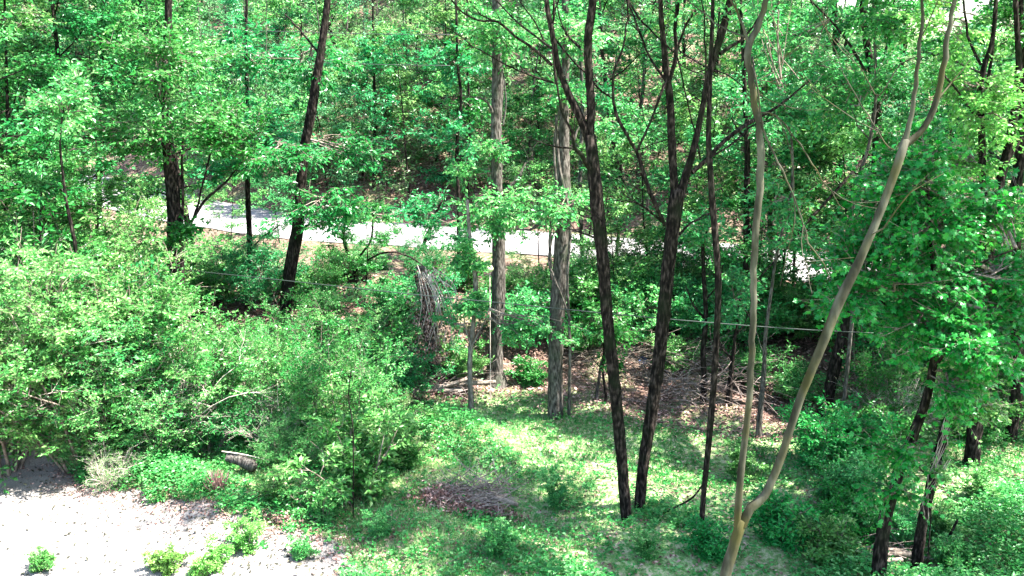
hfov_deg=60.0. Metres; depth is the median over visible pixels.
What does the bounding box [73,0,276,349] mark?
thick tree
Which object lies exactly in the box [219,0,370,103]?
woodland tree
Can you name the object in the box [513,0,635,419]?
grey tree
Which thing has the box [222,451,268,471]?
fallen log
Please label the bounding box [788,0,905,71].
woodland tree
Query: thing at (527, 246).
road
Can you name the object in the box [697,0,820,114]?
woodland tree
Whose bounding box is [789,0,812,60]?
woodland tree
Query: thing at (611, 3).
woodland tree
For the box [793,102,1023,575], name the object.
maple tree
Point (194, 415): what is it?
bare bush
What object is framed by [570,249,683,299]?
shrub
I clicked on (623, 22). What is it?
woodland tree
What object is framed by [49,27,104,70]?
woodland tree
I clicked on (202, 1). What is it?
woodland tree
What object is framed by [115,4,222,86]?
woodland tree
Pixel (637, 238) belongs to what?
sapling
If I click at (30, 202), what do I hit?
sapling
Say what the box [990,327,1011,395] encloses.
shrub
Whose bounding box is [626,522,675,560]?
young plant
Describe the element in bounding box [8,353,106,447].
shrub
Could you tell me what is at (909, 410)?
shrub
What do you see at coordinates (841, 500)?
shrub
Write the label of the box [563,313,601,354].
bush
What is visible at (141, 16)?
leafy tree
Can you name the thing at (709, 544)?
young plant
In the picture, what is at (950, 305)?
leafy tree
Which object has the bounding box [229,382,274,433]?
shrub
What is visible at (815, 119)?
sapling
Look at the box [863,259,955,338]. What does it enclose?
shrub
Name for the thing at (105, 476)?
shrub
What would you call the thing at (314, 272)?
shrub
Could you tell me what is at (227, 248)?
shrub
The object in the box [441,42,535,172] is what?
sapling
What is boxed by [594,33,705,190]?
sapling
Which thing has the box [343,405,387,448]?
shrub
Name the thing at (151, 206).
shrub
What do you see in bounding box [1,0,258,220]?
leafy tree
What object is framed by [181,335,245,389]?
shrub
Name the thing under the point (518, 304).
cable
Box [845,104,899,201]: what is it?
sapling
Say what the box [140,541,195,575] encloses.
young plant
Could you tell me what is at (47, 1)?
woodland tree
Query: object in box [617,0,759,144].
woodland tree
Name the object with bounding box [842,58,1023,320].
sapling
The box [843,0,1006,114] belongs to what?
woodland tree
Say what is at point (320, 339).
shrub
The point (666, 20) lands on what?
woodland tree
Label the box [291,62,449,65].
overhead wire
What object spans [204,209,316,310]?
shrub
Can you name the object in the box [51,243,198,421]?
sapling
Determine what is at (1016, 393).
tall tree
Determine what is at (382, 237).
shrub
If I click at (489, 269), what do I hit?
reflector marker
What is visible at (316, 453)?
shrub
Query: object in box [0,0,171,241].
leafy tree
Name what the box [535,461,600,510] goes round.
young plant
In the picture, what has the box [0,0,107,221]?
leafy tree
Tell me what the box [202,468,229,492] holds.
straw tuft
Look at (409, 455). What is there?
young plant
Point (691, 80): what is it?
sapling
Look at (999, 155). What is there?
sapling
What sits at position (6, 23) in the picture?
thin tree
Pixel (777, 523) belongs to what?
young plant
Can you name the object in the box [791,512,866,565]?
young plant
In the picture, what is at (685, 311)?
bush
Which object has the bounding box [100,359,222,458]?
shrub
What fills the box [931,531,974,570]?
young plant
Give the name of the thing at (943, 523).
shrub
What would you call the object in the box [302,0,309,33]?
woodland tree
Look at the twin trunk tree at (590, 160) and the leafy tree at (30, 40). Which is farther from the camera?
the leafy tree at (30, 40)
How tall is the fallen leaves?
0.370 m
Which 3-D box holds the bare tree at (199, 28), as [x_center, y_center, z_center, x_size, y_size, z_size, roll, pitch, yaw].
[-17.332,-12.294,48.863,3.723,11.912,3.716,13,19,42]
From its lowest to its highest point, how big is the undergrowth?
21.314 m
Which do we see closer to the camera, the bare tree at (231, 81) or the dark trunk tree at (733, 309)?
the dark trunk tree at (733, 309)
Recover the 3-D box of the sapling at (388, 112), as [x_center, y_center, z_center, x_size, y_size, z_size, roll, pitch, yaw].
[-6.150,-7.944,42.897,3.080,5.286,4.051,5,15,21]
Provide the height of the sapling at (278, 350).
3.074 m
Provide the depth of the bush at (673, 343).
23.32 m
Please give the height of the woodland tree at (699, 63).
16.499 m
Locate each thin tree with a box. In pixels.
[0,0,66,211]
[8,58,111,304]
[336,0,408,188]
[392,184,463,254]
[406,0,491,253]
[433,0,491,202]
[544,0,620,258]
[565,292,635,402]
[581,312,647,397]
[595,103,664,254]
[720,0,806,275]
[818,0,927,413]
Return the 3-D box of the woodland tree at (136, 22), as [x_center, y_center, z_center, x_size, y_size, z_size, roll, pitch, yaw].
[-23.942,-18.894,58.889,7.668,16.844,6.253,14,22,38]
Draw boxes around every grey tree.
[443,0,540,389]
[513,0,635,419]
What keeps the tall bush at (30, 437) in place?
on the ground at (608, 480)
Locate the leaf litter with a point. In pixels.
(429, 494)
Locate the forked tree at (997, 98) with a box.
[876,0,1023,465]
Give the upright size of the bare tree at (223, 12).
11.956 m
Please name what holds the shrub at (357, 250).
on the ground at (608, 480)
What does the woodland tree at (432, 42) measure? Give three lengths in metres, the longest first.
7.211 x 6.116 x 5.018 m
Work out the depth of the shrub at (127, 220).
22.67 m
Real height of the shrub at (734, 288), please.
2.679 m
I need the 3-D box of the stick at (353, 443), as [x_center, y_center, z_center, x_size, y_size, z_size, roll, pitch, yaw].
[-2.842,2.823,15.751,0.106,2.893,0.034,0,14,0]
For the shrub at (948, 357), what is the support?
on the ground at (608, 480)
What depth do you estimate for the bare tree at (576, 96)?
41.33 m
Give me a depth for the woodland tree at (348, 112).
40.17 m
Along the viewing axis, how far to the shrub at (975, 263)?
22.58 m
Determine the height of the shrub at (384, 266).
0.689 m
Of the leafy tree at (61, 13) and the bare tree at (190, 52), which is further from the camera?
the bare tree at (190, 52)
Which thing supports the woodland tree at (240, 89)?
on the ground at (608, 480)
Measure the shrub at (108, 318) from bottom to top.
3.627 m
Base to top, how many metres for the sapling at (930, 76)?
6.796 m
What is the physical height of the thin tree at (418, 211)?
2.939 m
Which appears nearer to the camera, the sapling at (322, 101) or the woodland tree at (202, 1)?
the sapling at (322, 101)
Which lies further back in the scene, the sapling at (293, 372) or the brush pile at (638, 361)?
the brush pile at (638, 361)
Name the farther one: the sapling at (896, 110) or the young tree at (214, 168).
the sapling at (896, 110)
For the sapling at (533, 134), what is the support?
on the ground at (608, 480)
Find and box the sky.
[800,0,1013,51]
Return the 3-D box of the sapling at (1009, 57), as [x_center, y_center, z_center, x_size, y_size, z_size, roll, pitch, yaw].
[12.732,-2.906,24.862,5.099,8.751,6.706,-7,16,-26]
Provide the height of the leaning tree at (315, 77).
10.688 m
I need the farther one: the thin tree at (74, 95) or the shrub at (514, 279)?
the shrub at (514, 279)
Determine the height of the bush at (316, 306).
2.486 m
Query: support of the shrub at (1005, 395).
on the ground at (608, 480)
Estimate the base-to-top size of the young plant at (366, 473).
2.221 m
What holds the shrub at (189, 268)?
on the ground at (608, 480)
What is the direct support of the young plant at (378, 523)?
on the ground at (608, 480)
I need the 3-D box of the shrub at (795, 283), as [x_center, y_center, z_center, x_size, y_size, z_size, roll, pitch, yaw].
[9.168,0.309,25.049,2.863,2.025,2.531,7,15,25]
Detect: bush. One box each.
[0,216,240,455]
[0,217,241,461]
[0,226,141,493]
[0,231,194,473]
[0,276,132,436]
[2,315,182,445]
[23,280,262,446]
[63,311,277,457]
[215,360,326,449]
[240,277,351,356]
[282,277,415,381]
[295,286,421,381]
[359,313,456,394]
[411,331,494,381]
[466,279,566,349]
[503,354,547,387]
[518,249,652,323]
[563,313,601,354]
[569,242,691,345]
[643,262,738,339]
[644,329,710,373]
[693,278,811,351]
[706,339,799,390]
[769,344,842,407]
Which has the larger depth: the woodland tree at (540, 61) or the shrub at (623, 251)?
the woodland tree at (540, 61)
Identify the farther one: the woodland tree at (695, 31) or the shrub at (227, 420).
the woodland tree at (695, 31)
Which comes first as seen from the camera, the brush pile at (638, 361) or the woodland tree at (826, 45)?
the brush pile at (638, 361)
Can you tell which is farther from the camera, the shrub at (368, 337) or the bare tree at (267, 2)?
the bare tree at (267, 2)
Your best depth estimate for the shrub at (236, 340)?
19.16 m
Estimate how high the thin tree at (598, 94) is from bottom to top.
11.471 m
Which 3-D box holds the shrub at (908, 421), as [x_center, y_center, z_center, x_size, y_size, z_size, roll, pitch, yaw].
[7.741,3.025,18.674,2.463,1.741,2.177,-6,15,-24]
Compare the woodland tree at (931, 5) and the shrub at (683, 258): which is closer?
the shrub at (683, 258)
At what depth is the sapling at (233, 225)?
31.63 m
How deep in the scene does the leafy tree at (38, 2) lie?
25.53 m
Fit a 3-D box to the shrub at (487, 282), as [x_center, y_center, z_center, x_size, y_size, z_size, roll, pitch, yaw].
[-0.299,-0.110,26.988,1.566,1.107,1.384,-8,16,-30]
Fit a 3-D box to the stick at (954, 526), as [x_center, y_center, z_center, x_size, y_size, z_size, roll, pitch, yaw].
[7.603,4.319,15.403,0.236,0.661,0.053,0,14,0]
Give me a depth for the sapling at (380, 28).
41.04 m
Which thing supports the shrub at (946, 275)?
on the ground at (608, 480)
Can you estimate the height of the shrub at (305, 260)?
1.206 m
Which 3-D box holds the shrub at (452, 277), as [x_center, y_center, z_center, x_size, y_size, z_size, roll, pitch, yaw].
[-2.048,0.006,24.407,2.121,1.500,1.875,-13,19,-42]
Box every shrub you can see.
[0,182,197,299]
[0,203,64,236]
[0,206,254,322]
[0,278,161,438]
[0,284,192,429]
[0,306,103,447]
[2,174,221,292]
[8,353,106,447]
[26,238,217,315]
[29,225,143,291]
[39,340,171,466]
[40,435,112,474]
[71,439,151,493]
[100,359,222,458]
[108,297,254,424]
[111,227,198,283]
[128,225,216,303]
[154,343,282,456]
[165,319,271,430]
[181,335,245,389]
[185,246,244,307]
[190,233,224,277]
[191,305,305,399]
[203,317,266,371]
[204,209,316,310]
[218,240,285,279]
[229,358,344,446]
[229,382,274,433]
[249,405,317,467]
[251,326,351,396]
[273,253,324,288]
[277,248,361,307]
[280,309,370,371]
[281,405,350,471]
[301,240,361,280]
[304,333,395,409]
[315,197,406,306]
[319,391,366,437]
[324,228,388,281]
[332,327,406,386]
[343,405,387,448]
[344,370,410,416]
[345,269,421,326]
[369,251,393,270]
[391,221,456,278]
[391,256,464,314]
[430,248,491,291]
[478,264,520,298]
[505,248,550,298]
[535,266,550,281]
[543,227,627,277]
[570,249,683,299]
[608,207,701,282]
[649,222,742,299]
[657,242,709,280]
[706,242,805,302]
[730,251,800,276]
[750,250,857,346]
[771,389,904,473]
[785,273,832,318]
[794,440,890,500]
[796,272,899,340]
[810,458,903,542]
[824,283,928,406]
[825,382,929,471]
[828,365,941,434]
[837,322,925,421]
[847,495,928,544]
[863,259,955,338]
[879,340,1002,399]
[890,500,938,546]
[893,244,972,289]
[893,246,1023,351]
[901,324,1010,394]
[927,498,974,540]
[929,378,1023,446]
[942,237,1023,335]
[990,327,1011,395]
[992,350,1023,428]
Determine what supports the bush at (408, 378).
on the ground at (608, 480)
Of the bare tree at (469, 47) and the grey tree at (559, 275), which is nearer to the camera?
the grey tree at (559, 275)
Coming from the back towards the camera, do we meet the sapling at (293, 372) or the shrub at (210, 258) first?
the shrub at (210, 258)
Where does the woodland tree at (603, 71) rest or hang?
on the ground at (608, 480)
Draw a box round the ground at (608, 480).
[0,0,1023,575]
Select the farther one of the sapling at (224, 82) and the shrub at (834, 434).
the sapling at (224, 82)
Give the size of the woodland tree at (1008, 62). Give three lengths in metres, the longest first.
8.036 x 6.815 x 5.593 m
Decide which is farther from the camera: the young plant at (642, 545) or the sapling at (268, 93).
the sapling at (268, 93)
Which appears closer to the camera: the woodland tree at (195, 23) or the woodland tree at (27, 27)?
the woodland tree at (195, 23)
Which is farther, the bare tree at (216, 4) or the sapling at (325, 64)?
the bare tree at (216, 4)
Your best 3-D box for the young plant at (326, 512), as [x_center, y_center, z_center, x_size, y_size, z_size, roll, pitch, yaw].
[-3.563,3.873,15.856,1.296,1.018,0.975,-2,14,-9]
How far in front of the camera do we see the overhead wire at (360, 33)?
25.00 m
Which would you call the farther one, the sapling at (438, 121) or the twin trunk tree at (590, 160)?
the sapling at (438, 121)
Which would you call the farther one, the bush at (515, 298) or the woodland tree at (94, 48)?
the woodland tree at (94, 48)
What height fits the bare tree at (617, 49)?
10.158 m
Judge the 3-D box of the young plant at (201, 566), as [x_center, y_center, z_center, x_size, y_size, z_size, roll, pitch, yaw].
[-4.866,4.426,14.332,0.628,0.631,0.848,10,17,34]
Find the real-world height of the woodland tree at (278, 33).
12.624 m
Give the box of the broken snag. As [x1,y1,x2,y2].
[35,5,121,198]
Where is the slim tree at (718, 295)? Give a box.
[582,0,786,535]
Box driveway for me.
[0,442,360,575]
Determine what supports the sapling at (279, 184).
on the ground at (608, 480)
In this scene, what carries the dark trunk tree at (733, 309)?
on the ground at (608, 480)
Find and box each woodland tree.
[8,1,86,103]
[22,0,104,67]
[30,1,99,93]
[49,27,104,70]
[59,0,145,102]
[69,0,126,64]
[108,0,179,97]
[112,23,190,121]
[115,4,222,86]
[127,6,236,101]
[175,0,248,67]
[180,0,228,33]
[188,48,267,185]
[202,0,302,105]
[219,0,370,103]
[224,1,339,70]
[226,0,299,71]
[249,0,295,34]
[265,0,387,108]
[265,63,390,202]
[287,0,380,38]
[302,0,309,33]
[350,0,516,161]
[364,0,368,18]
[364,0,439,116]
[390,0,486,70]
[420,79,490,154]
[430,0,545,61]
[432,0,552,151]
[489,0,583,128]
[502,0,662,138]
[512,0,597,41]
[526,0,699,201]
[595,0,664,61]
[604,1,707,107]
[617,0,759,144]
[631,0,657,11]
[640,0,798,177]
[662,0,667,71]
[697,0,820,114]
[721,0,846,71]
[748,0,871,147]
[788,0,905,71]
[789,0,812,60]
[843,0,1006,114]
[911,0,1013,120]
[993,20,1014,67]
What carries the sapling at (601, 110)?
on the ground at (608, 480)
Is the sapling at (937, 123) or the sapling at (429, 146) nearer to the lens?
the sapling at (937, 123)
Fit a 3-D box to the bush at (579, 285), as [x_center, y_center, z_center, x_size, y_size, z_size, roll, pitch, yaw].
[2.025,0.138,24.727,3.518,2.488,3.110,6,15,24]
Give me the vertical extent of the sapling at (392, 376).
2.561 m
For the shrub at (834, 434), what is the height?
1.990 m
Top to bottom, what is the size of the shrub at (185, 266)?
3.991 m
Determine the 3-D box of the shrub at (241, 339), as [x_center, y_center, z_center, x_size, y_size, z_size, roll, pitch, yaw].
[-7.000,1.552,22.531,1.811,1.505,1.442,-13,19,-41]
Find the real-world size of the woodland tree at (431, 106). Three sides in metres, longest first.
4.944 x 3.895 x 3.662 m
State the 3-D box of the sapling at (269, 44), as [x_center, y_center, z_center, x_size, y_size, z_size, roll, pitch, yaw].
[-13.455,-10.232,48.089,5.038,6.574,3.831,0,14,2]
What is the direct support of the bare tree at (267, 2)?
on the ground at (608, 480)
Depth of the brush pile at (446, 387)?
21.80 m
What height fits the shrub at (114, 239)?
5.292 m
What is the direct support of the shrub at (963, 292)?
on the ground at (608, 480)
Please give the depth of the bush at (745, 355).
22.63 m
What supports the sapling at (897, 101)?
on the ground at (608, 480)
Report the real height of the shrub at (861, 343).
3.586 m
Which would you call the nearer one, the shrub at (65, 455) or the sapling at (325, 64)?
the shrub at (65, 455)
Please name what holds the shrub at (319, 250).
on the ground at (608, 480)
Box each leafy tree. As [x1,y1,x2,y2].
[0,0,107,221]
[0,0,108,218]
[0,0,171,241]
[0,0,194,228]
[0,0,308,266]
[0,3,86,183]
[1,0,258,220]
[1,44,31,166]
[20,0,261,257]
[636,54,877,280]
[719,0,1012,236]
[881,208,1023,426]
[901,0,1023,285]
[961,27,1023,230]
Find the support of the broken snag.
on the ground at (608, 480)
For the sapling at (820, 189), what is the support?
on the ground at (608, 480)
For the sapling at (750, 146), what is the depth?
38.38 m
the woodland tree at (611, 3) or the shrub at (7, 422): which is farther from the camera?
the woodland tree at (611, 3)
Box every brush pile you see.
[401,341,506,410]
[423,443,540,523]
[543,270,782,414]
[617,278,831,438]
[835,505,943,573]
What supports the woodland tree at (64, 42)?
on the ground at (608, 480)
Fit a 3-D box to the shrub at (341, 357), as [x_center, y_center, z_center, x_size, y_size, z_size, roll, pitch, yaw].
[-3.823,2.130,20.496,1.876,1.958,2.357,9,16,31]
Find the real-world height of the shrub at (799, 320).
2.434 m
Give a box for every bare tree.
[175,0,216,179]
[179,0,219,94]
[196,0,226,43]
[204,0,232,50]
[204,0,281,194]
[217,0,254,36]
[218,3,253,177]
[233,0,297,103]
[257,0,296,95]
[285,0,355,121]
[337,0,370,100]
[339,0,389,181]
[350,0,391,77]
[391,0,434,117]
[392,0,404,56]
[439,0,491,145]
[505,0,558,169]
[553,0,608,173]
[593,0,640,140]
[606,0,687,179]
[663,0,696,121]
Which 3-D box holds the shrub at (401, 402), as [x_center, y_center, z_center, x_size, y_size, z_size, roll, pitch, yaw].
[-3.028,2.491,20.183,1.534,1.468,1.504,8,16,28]
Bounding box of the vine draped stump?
[394,265,466,379]
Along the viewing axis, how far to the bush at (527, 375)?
22.77 m
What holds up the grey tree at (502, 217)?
on the ground at (608, 480)
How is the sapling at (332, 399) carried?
on the ground at (608, 480)
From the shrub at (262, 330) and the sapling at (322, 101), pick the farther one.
the sapling at (322, 101)
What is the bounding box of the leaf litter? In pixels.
[1,0,1023,575]
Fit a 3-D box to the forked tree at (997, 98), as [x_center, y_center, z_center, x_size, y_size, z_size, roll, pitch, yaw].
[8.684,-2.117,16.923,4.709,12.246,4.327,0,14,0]
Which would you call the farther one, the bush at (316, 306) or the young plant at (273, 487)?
the bush at (316, 306)
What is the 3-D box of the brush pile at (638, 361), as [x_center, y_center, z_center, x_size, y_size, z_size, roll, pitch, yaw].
[3.778,1.126,23.582,6.800,2.841,5.607,0,14,0]
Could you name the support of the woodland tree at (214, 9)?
on the ground at (608, 480)
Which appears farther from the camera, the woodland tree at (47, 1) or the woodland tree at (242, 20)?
the woodland tree at (47, 1)
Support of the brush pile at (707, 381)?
on the ground at (608, 480)
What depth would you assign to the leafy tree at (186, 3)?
27.88 m
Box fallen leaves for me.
[0,463,351,575]
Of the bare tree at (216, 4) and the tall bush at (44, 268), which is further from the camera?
the bare tree at (216, 4)
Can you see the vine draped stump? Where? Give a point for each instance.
(425, 284)
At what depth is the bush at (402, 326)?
21.75 m
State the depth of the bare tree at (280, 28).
49.79 m
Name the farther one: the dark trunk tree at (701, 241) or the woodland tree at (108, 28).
the woodland tree at (108, 28)
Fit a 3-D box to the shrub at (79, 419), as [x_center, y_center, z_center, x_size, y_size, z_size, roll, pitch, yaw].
[-8.356,2.266,18.051,3.066,2.936,3.008,8,16,29]
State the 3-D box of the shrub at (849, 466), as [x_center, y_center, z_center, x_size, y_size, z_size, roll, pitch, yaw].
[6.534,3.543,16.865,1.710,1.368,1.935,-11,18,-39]
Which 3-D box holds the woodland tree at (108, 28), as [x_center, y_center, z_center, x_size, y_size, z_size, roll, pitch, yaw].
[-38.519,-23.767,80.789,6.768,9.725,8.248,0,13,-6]
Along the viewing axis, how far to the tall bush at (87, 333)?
17.14 m
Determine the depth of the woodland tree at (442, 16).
41.38 m
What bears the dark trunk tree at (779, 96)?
on the ground at (608, 480)
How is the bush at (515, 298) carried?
on the ground at (608, 480)
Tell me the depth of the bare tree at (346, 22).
53.44 m
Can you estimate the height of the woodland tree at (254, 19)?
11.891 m
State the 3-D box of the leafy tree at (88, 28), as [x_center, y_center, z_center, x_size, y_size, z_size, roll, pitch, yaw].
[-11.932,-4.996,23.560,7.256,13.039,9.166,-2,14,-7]
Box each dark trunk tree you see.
[678,203,751,403]
[699,0,786,342]
[701,262,767,406]
[737,0,839,438]
[795,0,868,270]
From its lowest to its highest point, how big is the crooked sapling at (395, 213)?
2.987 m
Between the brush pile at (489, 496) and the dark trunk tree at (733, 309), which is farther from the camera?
the dark trunk tree at (733, 309)
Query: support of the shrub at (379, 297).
on the ground at (608, 480)
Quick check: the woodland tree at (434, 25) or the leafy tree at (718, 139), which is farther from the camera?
the woodland tree at (434, 25)
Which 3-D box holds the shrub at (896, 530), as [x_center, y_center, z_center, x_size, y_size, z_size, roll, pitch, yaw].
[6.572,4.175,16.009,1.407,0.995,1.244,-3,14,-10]
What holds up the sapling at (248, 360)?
on the ground at (608, 480)
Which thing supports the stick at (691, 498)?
on the ground at (608, 480)
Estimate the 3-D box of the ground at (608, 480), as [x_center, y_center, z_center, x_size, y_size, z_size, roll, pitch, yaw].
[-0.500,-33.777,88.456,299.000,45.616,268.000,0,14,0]
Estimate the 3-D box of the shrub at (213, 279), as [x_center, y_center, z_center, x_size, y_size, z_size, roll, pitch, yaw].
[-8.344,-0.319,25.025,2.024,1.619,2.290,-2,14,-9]
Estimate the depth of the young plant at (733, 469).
18.12 m
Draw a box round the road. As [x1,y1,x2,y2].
[0,161,977,281]
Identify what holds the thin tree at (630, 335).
on the ground at (608, 480)
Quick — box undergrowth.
[0,0,1014,219]
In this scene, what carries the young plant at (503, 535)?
on the ground at (608, 480)
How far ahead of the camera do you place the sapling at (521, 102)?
41.51 m
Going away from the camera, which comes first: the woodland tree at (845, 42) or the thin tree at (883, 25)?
the thin tree at (883, 25)
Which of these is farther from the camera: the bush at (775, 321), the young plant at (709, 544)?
the bush at (775, 321)
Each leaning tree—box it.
[231,0,398,329]
[732,0,937,419]
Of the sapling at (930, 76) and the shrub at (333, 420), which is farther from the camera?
the sapling at (930, 76)
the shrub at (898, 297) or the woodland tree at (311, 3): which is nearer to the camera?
the shrub at (898, 297)
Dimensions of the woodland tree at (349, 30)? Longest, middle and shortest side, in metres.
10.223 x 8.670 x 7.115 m
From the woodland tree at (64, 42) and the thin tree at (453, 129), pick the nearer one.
the thin tree at (453, 129)
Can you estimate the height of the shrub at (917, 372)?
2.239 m
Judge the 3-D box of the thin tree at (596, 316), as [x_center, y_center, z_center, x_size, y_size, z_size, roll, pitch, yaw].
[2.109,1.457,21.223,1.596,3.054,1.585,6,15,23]
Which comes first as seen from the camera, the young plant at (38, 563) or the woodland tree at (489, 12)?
the young plant at (38, 563)
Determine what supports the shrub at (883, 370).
on the ground at (608, 480)
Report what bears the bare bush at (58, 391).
on the ground at (608, 480)
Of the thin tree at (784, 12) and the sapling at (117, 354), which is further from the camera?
the thin tree at (784, 12)
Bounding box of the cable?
[169,268,882,333]
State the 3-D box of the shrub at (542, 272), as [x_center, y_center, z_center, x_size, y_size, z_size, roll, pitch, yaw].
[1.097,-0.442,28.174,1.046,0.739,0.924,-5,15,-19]
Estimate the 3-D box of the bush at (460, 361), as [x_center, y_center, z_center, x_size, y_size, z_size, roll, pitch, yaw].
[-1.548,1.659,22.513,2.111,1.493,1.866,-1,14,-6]
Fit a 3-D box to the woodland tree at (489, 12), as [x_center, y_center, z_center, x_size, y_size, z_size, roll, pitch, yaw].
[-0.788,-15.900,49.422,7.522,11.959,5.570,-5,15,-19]
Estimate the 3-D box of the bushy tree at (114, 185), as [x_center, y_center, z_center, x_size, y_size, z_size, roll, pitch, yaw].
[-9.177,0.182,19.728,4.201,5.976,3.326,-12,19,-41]
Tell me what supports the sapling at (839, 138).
on the ground at (608, 480)
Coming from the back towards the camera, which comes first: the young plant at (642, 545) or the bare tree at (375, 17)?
the bare tree at (375, 17)
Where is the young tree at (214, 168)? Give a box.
[179,0,331,305]
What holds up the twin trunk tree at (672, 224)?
on the ground at (608, 480)
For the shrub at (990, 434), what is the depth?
19.47 m
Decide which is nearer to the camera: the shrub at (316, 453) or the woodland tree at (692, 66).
the shrub at (316, 453)
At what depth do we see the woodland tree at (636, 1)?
62.86 m
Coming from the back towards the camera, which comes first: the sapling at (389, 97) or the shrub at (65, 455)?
the sapling at (389, 97)
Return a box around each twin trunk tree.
[398,0,654,520]
[590,0,826,511]
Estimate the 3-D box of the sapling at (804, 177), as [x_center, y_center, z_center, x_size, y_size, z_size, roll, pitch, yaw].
[7.488,-1.880,25.078,5.589,7.292,4.249,0,14,2]
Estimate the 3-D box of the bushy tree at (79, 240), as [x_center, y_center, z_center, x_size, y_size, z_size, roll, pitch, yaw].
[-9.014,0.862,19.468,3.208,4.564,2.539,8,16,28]
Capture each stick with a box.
[348,370,353,517]
[663,485,701,513]
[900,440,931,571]
[948,519,958,537]
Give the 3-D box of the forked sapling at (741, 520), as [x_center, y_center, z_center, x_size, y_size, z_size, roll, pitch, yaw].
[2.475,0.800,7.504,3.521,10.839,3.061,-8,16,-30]
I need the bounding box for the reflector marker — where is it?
[486,265,492,399]
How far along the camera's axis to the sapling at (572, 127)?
40.23 m
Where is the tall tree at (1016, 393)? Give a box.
[960,0,1023,442]
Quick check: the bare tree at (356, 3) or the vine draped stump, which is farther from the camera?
the bare tree at (356, 3)
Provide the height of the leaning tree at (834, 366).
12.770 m
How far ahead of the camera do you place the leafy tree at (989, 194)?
19.82 m
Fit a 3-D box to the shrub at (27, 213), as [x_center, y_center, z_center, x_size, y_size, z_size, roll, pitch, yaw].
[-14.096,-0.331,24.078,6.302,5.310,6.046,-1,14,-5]
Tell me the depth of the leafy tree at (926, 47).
21.53 m
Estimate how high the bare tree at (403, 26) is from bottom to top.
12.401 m
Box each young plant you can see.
[23,545,58,574]
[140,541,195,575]
[184,541,229,575]
[201,507,268,557]
[251,464,296,506]
[266,383,419,507]
[277,474,346,527]
[285,535,321,560]
[357,400,443,471]
[361,503,396,538]
[480,516,521,557]
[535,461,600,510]
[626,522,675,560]
[670,512,740,563]
[723,436,772,481]
[724,481,821,556]
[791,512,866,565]
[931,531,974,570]
[961,458,1005,502]
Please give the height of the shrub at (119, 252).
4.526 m
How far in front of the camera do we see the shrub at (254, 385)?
18.36 m
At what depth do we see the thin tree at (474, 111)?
27.48 m
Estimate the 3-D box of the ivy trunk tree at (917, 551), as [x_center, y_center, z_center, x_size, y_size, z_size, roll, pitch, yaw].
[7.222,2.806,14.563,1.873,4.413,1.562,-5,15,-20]
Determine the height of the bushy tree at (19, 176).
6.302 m
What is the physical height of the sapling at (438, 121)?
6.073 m
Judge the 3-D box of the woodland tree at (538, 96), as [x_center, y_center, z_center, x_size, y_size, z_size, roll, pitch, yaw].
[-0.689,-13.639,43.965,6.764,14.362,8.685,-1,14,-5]
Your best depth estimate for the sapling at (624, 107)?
25.61 m
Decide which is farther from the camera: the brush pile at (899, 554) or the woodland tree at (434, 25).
the woodland tree at (434, 25)
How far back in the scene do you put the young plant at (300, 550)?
14.60 m
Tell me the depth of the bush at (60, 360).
17.27 m
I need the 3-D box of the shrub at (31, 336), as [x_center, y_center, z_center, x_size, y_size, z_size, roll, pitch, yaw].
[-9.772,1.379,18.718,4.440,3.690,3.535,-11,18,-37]
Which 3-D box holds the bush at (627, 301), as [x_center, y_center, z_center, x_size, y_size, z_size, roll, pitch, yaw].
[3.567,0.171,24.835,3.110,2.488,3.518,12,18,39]
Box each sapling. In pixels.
[0,145,135,277]
[0,181,99,449]
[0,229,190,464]
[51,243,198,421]
[127,284,277,452]
[176,49,255,101]
[192,157,270,245]
[193,56,272,159]
[196,310,318,436]
[200,71,238,153]
[229,37,300,139]
[240,64,319,196]
[250,158,296,242]
[252,98,292,177]
[260,315,355,445]
[264,317,395,451]
[269,42,357,172]
[275,83,369,200]
[304,201,430,295]
[322,18,423,176]
[331,323,416,415]
[348,26,465,194]
[357,74,424,169]
[411,101,483,189]
[417,69,490,194]
[429,199,595,412]
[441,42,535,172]
[475,7,599,176]
[489,92,558,190]
[505,158,583,268]
[517,124,658,278]
[558,89,618,179]
[571,182,682,318]
[574,92,706,300]
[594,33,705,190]
[595,94,652,188]
[623,73,695,176]
[628,78,779,299]
[650,61,743,210]
[659,19,786,193]
[683,89,867,334]
[687,0,973,575]
[699,176,824,345]
[711,90,783,176]
[724,47,864,292]
[750,94,955,341]
[774,59,859,199]
[789,92,855,183]
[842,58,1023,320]
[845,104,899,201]
[848,31,1023,308]
[881,14,1004,162]
[883,61,995,218]
[956,66,1017,184]
[961,92,1023,209]
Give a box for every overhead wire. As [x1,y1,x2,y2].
[229,30,449,34]
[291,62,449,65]
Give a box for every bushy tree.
[0,150,128,341]
[0,177,46,284]
[53,159,193,319]
[53,227,139,306]
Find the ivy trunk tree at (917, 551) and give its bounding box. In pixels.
[896,355,1023,574]
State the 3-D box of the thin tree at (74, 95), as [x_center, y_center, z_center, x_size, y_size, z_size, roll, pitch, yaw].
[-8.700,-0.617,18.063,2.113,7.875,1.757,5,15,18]
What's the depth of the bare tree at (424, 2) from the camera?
48.30 m
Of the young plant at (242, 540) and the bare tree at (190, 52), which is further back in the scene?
the bare tree at (190, 52)
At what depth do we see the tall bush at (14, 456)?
17.31 m

